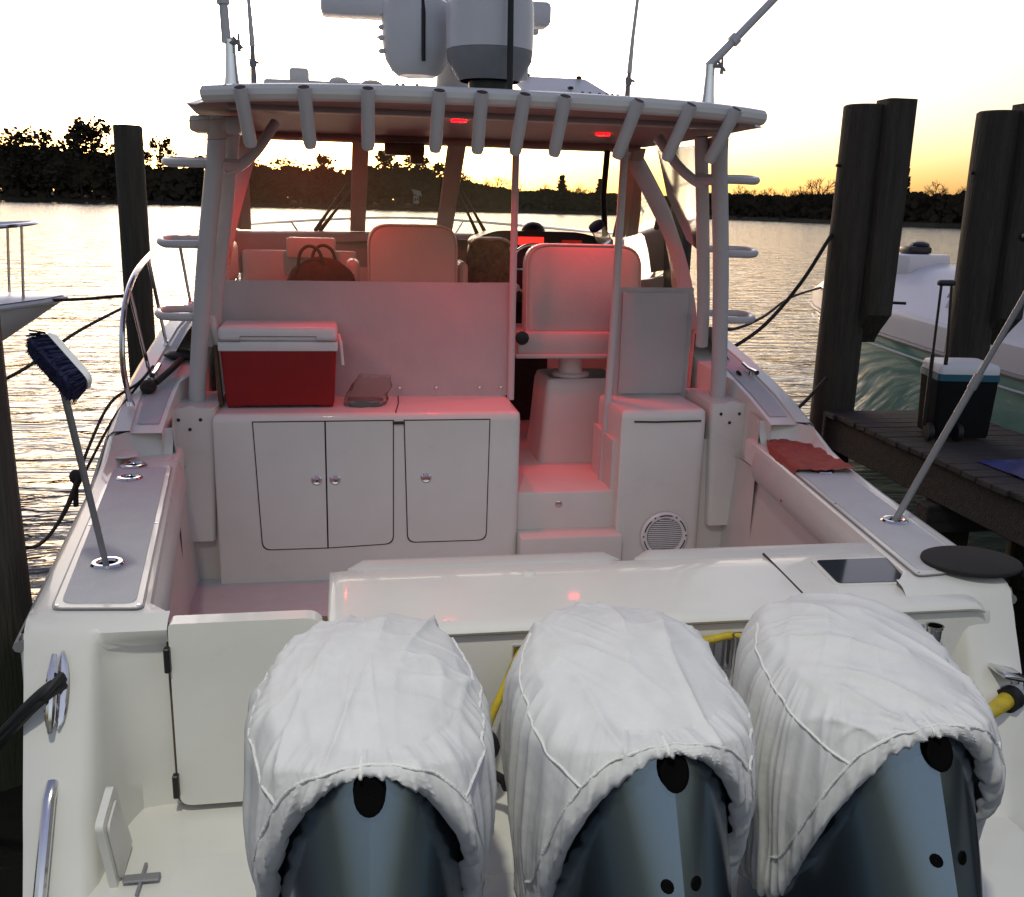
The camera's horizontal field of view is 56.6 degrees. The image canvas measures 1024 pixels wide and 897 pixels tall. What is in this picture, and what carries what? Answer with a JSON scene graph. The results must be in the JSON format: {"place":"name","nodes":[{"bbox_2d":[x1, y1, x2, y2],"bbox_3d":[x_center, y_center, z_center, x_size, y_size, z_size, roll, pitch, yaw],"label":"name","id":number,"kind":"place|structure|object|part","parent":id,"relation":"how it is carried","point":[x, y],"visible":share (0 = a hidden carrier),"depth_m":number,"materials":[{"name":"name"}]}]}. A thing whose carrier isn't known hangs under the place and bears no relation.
{"place":"outdoors","nodes":[
{"label":"outdoors","id":0,"kind":"place"},
{"bbox_2d":[0,190,961,227],"bbox_3d":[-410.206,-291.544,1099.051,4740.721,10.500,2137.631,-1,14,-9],"label":"shore","id":1,"kind":"structure","parent":0,"point":[373,205],"depth_m":421.57,"materials":[{"name":"black plant"}]},
{"bbox_2d":[0,126,39,197],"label":"leafy tree","id":2,"kind":"object","parent":1,"relation":"on","point":[10,144],"visible":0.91,"depth_m":391.24,"materials":[{"name":"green plant"}]},
{"bbox_2d":[23,125,72,198],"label":"leafy tree","id":3,"kind":"object","parent":1,"relation":"on","point":[45,137],"visible":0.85,"depth_m":394.62,"materials":[{"name":"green plant"}]},
{"bbox_2d":[48,123,101,198],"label":"pine tree","id":4,"kind":"object","parent":1,"relation":"on","point":[74,138],"visible":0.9,"depth_m":396.67,"materials":[{"name":"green plant"}]},
{"bbox_2d":[65,115,112,199],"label":"pine tree","id":5,"kind":"object","parent":1,"relation":"on","point":[84,129],"visible":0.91,"depth_m":400.12,"materials":[{"name":"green plant"}]},
{"bbox_2d":[88,144,117,199],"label":"leafy tree","id":6,"kind":"object","parent":1,"relation":"on","point":[107,165],"visible":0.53,"depth_m":403.94,"materials":[{"name":"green plant"}]},
{"bbox_2d":[144,150,153,173],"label":"pine tree","id":7,"kind":"object","parent":1,"relation":"on","point":[147,155],"visible":0.12,"depth_m":410.55,"materials":[{"name":"plant"}]},
{"bbox_2d":[147,135,176,197],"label":"pine tree","id":8,"kind":"object","parent":1,"relation":"on","point":[163,147],"visible":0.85,"depth_m":410.79,"materials":[{"name":"plant"}]},
{"bbox_2d":[185,154,205,200],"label":"leafy tree","id":9,"kind":"object","parent":1,"relation":"on","point":[199,177],"visible":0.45,"depth_m":415.95,"materials":[{"name":"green plant"}]},
{"bbox_2d":[249,160,269,202],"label":"leafy tree","id":10,"kind":"object","parent":1,"relation":"on","point":[259,181],"visible":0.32,"depth_m":423.01,"materials":[{"name":"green plant"}]},
{"bbox_2d":[263,155,297,203],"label":"leafy tree","id":11,"kind":"object","parent":1,"relation":"on","point":[278,190],"visible":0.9,"depth_m":426.79,"materials":[{"name":"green plant"}]},
{"bbox_2d":[301,153,338,204],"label":"leafy tree","id":12,"kind":"object","parent":1,"relation":"on","point":[321,161],"visible":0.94,"depth_m":432.10,"materials":[{"name":"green plant"}]},
{"bbox_2d":[367,149,401,206],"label":"leafy tree","id":13,"kind":"object","parent":1,"relation":"on","point":[383,159],"visible":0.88,"depth_m":442.85,"materials":[{"name":"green plant"}]},
{"bbox_2d":[411,189,421,203],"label":"shore house","id":14,"kind":"structure","parent":1,"relation":"on","point":[417,193],"depth_m":444.85,"materials":[{"name":"grey"}]},
{"bbox_2d":[403,155,438,207],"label":"pine tree","id":15,"kind":"object","parent":1,"relation":"on","point":[417,178],"visible":0.71,"depth_m":448.64,"materials":[{"name":"plant"}]},
{"bbox_2d":[423,161,444,207],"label":"leafy tree","id":16,"kind":"object","parent":1,"relation":"on","point":[437,166],"visible":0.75,"depth_m":453.62,"materials":[{"name":"green plant"}]},
{"bbox_2d":[457,173,479,208],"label":"leafy tree","id":17,"kind":"object","parent":1,"relation":"on","point":[466,181],"visible":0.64,"depth_m":459.06,"materials":[{"name":"green plant"}]},
{"bbox_2d":[0,144,965,222],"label":"wood","id":18,"kind":"object","parent":1,"relation":"on","point":[172,182],"visible":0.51,"depth_m":415.38,"materials":[{"name":"green plant"}]},
{"bbox_2d":[483,177,511,209],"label":"bare tree","id":19,"kind":"object","parent":1,"relation":"on","point":[496,181],"visible":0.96,"depth_m":464.69,"materials":[{"name":"brown plant"}]},
{"bbox_2d":[529,184,550,210],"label":"bare tree","id":20,"kind":"object","parent":1,"relation":"on","point":[545,191],"visible":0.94,"depth_m":472.15,"materials":[{"name":"brown plant"}]},
{"bbox_2d":[550,175,570,211],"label":"evergreen tree","id":21,"kind":"object","parent":1,"relation":"on","point":[561,184],"visible":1,"depth_m":474.42,"materials":[{"name":"green plant"}]},
{"bbox_2d":[569,181,592,211],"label":"bare tree","id":22,"kind":"object","parent":1,"relation":"on","point":[579,189],"visible":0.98,"depth_m":476.62,"materials":[{"name":"brown plant"}]},
{"bbox_2d":[592,178,608,211],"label":"evergreen tree","id":23,"kind":"object","parent":1,"relation":"on","point":[598,188],"visible":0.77,"depth_m":479.55,"materials":[{"name":"green plant"}]},
{"bbox_2d":[468,177,965,209],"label":"bare wood","id":24,"kind":"object","parent":1,"relation":"on","point":[747,195],"visible":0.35,"depth_m":367.90,"materials":[{"name":"brown plant"}]},
{"bbox_2d":[732,184,757,215],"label":"bare tree","id":25,"kind":"object","parent":1,"relation":"on","point":[739,195],"visible":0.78,"depth_m":380.20,"materials":[{"name":"brown plant"}]},
{"bbox_2d":[764,188,775,217],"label":"bare tree","id":26,"kind":"object","parent":1,"relation":"on","point":[769,197],"visible":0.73,"depth_m":360.93,"materials":[{"name":"brown plant"}]},
{"bbox_2d":[782,186,816,217],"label":"bare tree","id":27,"kind":"object","parent":1,"relation":"on","point":[801,192],"visible":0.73,"depth_m":344.62,"materials":[{"name":"brown plant"}]},
{"bbox_2d":[805,177,834,218],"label":"bare tree","id":28,"kind":"object","parent":1,"relation":"on","point":[818,191],"visible":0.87,"depth_m":333.07,"materials":[{"name":"brown plant"}]},
{"bbox_2d":[903,168,910,221],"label":"evergreen tree","id":29,"kind":"object","parent":1,"relation":"on","point":[909,183],"visible":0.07,"depth_m":291.79,"materials":[{"name":"plant"}]},
{"bbox_2d":[922,180,961,222],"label":"bare tree","id":30,"kind":"object","parent":1,"relation":"on","point":[935,196],"visible":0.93,"depth_m":278.42,"materials":[{"name":"brown plant"}]},
{"bbox_2d":[0,201,1023,896],"bbox_3d":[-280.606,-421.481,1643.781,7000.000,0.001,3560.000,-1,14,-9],"label":"water","id":31,"kind":"structure","parent":0,"point":[72,249],"depth_m":25.00,"materials":[{"name":"grey liquid"}]},
{"bbox_2d":[0,320,32,791],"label":"mooring piling","id":32,"kind":"object","parent":31,"relation":"in","point":[16,604],"visible":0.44,"depth_m":4.00,"materials":[{"name":"brown wood"}]},
{"bbox_2d":[26,371,149,549],"bbox_3d":[-2.297,0.052,5.025,0.066,0.579,2.110,1,14,-1],"label":"mooring rope","id":33,"kind":"object","parent":32,"relation":"attached to","point":[100,441],"visible":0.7,"depth_m":5.35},
{"bbox_2d":[26,365,153,549],"bbox_3d":[-2.309,0.030,5.060,0.100,0.598,2.229,1,14,-2],"label":"mooring rope","id":34,"kind":"object","parent":32,"relation":"attached to","point":[53,529],"visible":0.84,"depth_m":5.16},
{"bbox_2d":[69,470,81,506],"bbox_3d":[-2.311,0.209,5.050,0.065,0.201,0.065,5,15,12],"label":"rope tail","id":35,"kind":"object","parent":34,"relation":"hanging from","point":[74,475],"visible":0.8,"depth_m":5.02},
{"bbox_2d":[0,220,67,340],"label":"neighbour boat","id":36,"kind":"object","parent":31,"relation":"on","point":[18,312],"visible":0.96,"depth_m":9.95,"materials":[{"name":"white plastic"}]},
{"bbox_2d":[112,124,155,379],"bbox_3d":[-4.084,-1.526,10.422,0.313,3.832,0.302,-1,14,-9],"label":"mooring piling","id":37,"kind":"object","parent":31,"relation":"in","point":[131,191],"visible":0.52,"depth_m":10.11,"materials":[{"name":"brown wood"}]},
{"bbox_2d":[6,303,129,379],"bbox_3d":[-4.315,-0.939,8.768,0.463,0.494,3.271,5,15,13],"label":"mooring rope","id":38,"kind":"object","parent":37,"relation":"attached to","point":[29,365],"visible":0.67,"depth_m":9.20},
{"bbox_2d":[26,294,123,301],"bbox_3d":[-5.363,-1.604,9.977,2.459,0.135,0.091,-3,15,-17],"label":"mooring rope","id":39,"kind":"object","parent":37,"relation":"attached to","point":[86,298],"visible":0.69,"depth_m":10.22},
{"bbox_2d":[11,197,298,207],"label":"dock","id":40,"kind":"object","parent":31,"relation":"in","point":[116,200],"visible":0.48,"depth_m":389.36,"materials":[{"name":"wood"}]},
{"bbox_2d":[12,0,1023,896],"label":"fishing boat","id":41,"kind":"object","parent":31,"relation":"on","point":[566,418],"visible":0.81,"depth_m":5.30,"materials":[{"name":"grey plastic"}]},
{"bbox_2d":[0,671,67,749],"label":"mooring rope","id":42,"kind":"object","parent":41,"relation":"attached to","point":[28,708],"visible":1,"depth_m":3.19,"materials":[{"name":"black dark fabric"}]},
{"bbox_2d":[24,330,108,565],"bbox_3d":[-1.552,0.083,3.352,0.192,1.068,0.731,-5,15,-22],"label":"deck brush","id":43,"kind":"object","parent":41,"relation":"on","point":[58,363],"visible":1,"depth_m":3.02,"materials":[{"name":"blue plastic"}]},
{"bbox_2d":[140,348,189,393],"bbox_3d":[-2.198,-0.500,6.116,0.105,0.185,0.765,3,14,4],"label":"rope knot","id":44,"kind":"object","parent":41,"relation":"attached to","point":[148,386],"visible":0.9,"depth_m":5.86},
{"bbox_2d":[212,345,223,405],"bbox_3d":[-1.851,-0.460,5.992,0.049,0.385,0.040,-1,14,-9],"label":"wooden slat","id":45,"kind":"object","parent":41,"relation":"on","point":[218,375],"visible":0.98,"depth_m":5.97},
{"bbox_3d":[-2.075,-1.748,7.176,0.175,1.086,1.795,-1,14,-9],"label":"side window","id":46,"kind":"part","parent":41,"relation":"part of","materials":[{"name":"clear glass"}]},
{"bbox_3d":[-0.976,0.970,3.533,0.562,0.735,0.100,-1,14,-9],"label":"transom door","id":47,"kind":"part","parent":41,"relation":"part of","materials":[{"name":"white plastic"}]},
{"bbox_2d":[210,315,343,407],"bbox_3d":[-1.497,-0.573,6.125,0.825,0.572,0.370,-1,14,-9],"label":"cooler","id":48,"kind":"object","parent":41,"relation":"on","point":[278,362],"visible":0.94,"depth_m":5.97,"materials":[{"name":"red plastic"}]},
{"bbox_3d":[-1.392,0.241,5.990,0.430,0.830,0.016,-1,14,-9],"label":"cabinet door","id":49,"kind":"part","parent":41,"relation":"part of","materials":[{"name":"white plastic"}]},
{"bbox_2d":[286,244,355,280],"bbox_3d":[-1.398,-1.249,6.974,0.611,0.491,0.304,-1,14,-9],"label":"duffel bag","id":50,"kind":"object","parent":41,"relation":"on","point":[320,267],"visible":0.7,"depth_m":6.87,"materials":[{"name":"brown leather"}]},
{"bbox_3d":[-0.966,0.234,6.061,0.415,0.830,0.016,-1,14,-9],"label":"cabinet door","id":51,"kind":"part","parent":41,"relation":"part of","materials":[{"name":"white plastic"}]},
{"bbox_2d":[344,374,391,406],"bbox_3d":[-0.938,-0.392,6.194,0.316,0.210,0.207,-1,14,-9],"label":"plastic bag","id":52,"kind":"object","parent":41,"relation":"on","point":[351,388],"visible":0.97,"depth_m":6.21,"materials":[{"name":"plastic"}]},
{"bbox_2d":[348,397,382,406],"bbox_3d":[-0.956,-0.305,6.206,0.230,0.038,0.160,-1,14,-9],"label":"food tray","id":53,"kind":"object","parent":52,"relation":"in","point":[364,401],"visible":1,"depth_m":6.15,"materials":[{"name":"clear plastic"}]},
{"bbox_2d":[242,613,496,896],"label":"motor cover","id":54,"kind":"object","parent":41,"relation":"attached to","point":[400,699],"visible":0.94,"depth_m":2.43,"materials":[{"name":"fabric"}]},
{"bbox_3d":[-0.421,0.215,6.150,0.540,0.810,0.016,-1,14,-9],"label":"cabinet door","id":55,"kind":"part","parent":41,"relation":"part of","materials":[{"name":"white plastic"}]},
{"bbox_2d":[466,237,509,282],"bbox_3d":[-0.174,-1.391,7.486,0.388,0.520,0.265,-1,14,-9],"label":"jacket","id":56,"kind":"object","parent":41,"relation":"hanging from","point":[487,260],"visible":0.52,"depth_m":7.39,"materials":[{"name":"fabric"}]},
{"bbox_2d":[589,219,610,243],"bbox_3d":[0.718,-1.757,7.750,0.206,0.214,0.128,-10,18,-37],"label":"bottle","id":57,"kind":"object","parent":41,"relation":"on","point":[596,226],"visible":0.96,"depth_m":7.69,"materials":[{"name":"plastic"}]},
{"bbox_2d":[501,601,755,896],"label":"motor cover","id":58,"kind":"object","parent":41,"relation":"attached to","point":[600,700],"visible":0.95,"depth_m":2.56,"materials":[{"name":"fabric"}]},
{"bbox_3d":[1.091,-1.801,7.705,0.175,1.086,1.795,-1,14,-9],"label":"side window","id":59,"kind":"part","parent":41,"relation":"part of","materials":[{"name":"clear glass"}]},
{"bbox_2d":[490,632,1023,725],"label":"power cable","id":60,"kind":"object","parent":41,"relation":"attached to","point":[1009,699],"visible":0.18,"depth_m":3.72,"materials":[{"name":"yellow rubber"}]},
{"bbox_2d":[492,730,506,791],"bbox_3d":[-0.075,1.142,3.505,0.156,0.234,0.074,4,14,11],"label":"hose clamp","id":61,"kind":"object","parent":60,"relation":"attached to","point":[500,779],"visible":0.3,"depth_m":3.49,"materials":[{"name":"black rubber"}]},
{"bbox_2d":[767,439,853,501],"bbox_3d":[1.775,0.126,5.748,0.418,0.219,0.741,2,14,4],"label":"towel","id":62,"kind":"object","parent":41,"relation":"on","point":[793,456],"visible":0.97,"depth_m":5.66,"materials":[{"name":"red fabric"}]},
{"bbox_3d":[1.528,0.524,4.069,0.437,0.027,0.264,-1,14,-9],"label":"livewell window","id":63,"kind":"part","parent":41,"relation":"part of","materials":[{"name":"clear glass"}]},
{"bbox_2d":[732,592,1005,896],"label":"motor cover","id":64,"kind":"object","parent":41,"relation":"attached to","point":[844,696],"visible":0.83,"depth_m":2.69,"materials":[{"name":"fabric"}]},
{"bbox_2d":[892,231,1023,520],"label":"deck brush","id":65,"kind":"object","parent":41,"relation":"on","point":[975,381],"visible":0.93,"depth_m":4.39,"materials":[{"name":"metal"}]},
{"bbox_2d":[920,545,1022,578],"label":"round mat","id":66,"kind":"object","parent":41,"relation":"on","point":[972,562],"visible":1,"depth_m":4.04,"materials":[{"name":"black rubber"}]},
{"bbox_2d":[671,206,691,271],"bbox_3d":[2.138,-1.826,12.457,0.312,3.722,0.302,-1,14,-9],"label":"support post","id":67,"kind":"object","parent":31,"relation":"in","point":[687,246],"visible":0.03,"depth_m":12.11,"materials":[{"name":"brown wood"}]},
{"bbox_2d":[809,98,917,462],"bbox_3d":[2.707,-0.698,7.614,0.542,3.945,0.345,9,16,26],"label":"mooring piling","id":68,"kind":"object","parent":31,"relation":"in","point":[872,165],"visible":0.73,"depth_m":7.26,"materials":[{"name":"brown wood"}]},
{"bbox_2d":[734,233,832,346],"bbox_3d":[2.049,-1.199,7.366,0.903,0.930,0.073,-4,15,-19],"label":"mooring rope","id":69,"kind":"object","parent":68,"relation":"attached to","point":[787,299],"visible":0.93,"depth_m":7.41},
{"bbox_2d":[798,376,827,407],"bbox_3d":[2.152,-0.373,7.165,0.072,0.218,1.111,13,18,39],"label":"mooring rope","id":70,"kind":"object","parent":68,"relation":"attached to","point":[811,394],"visible":0.36,"depth_m":7.40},
{"bbox_2d":[810,241,1023,433],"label":"neighbour boat","id":71,"kind":"object","parent":31,"relation":"on","point":[895,353],"visible":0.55,"depth_m":10.43,"materials":[{"name":"grey plastic"}]},
{"bbox_2d":[728,286,821,330],"bbox_3d":[2.815,-1.528,10.012,0.135,0.169,5.775,8,16,25],"label":"mooring rope","id":72,"kind":"object","parent":71,"relation":"attached to","point":[764,315],"visible":0.6,"depth_m":9.57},
{"bbox_2d":[821,410,1023,589],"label":"finger dock","id":73,"kind":"object","parent":31,"relation":"on","point":[963,490],"visible":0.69,"depth_m":6.37,"materials":[{"name":"brown wood"}]},
{"bbox_2d":[917,280,1000,441],"bbox_3d":[3.114,-0.622,6.636,0.542,1.102,0.444,1,14,-2],"label":"rolling cooler","id":74,"kind":"object","parent":73,"relation":"on","point":[945,379],"visible":0.94,"depth_m":6.56,"materials":[{"name":"black plastic"}]},
{"bbox_2d":[978,459,1023,478],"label":"tarp","id":75,"kind":"object","parent":73,"relation":"on","point":[1014,466],"visible":1,"depth_m":5.89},
{"bbox_2d":[924,103,1023,499],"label":"mooring piling","id":76,"kind":"object","parent":31,"relation":"in","point":[988,289],"visible":0.56,"depth_m":7.46,"materials":[{"name":"brown wood"}]},
{"bbox_2d":[0,0,1023,199],"label":"sky","id":77,"kind":"structure","parent":0,"point":[130,62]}
]}

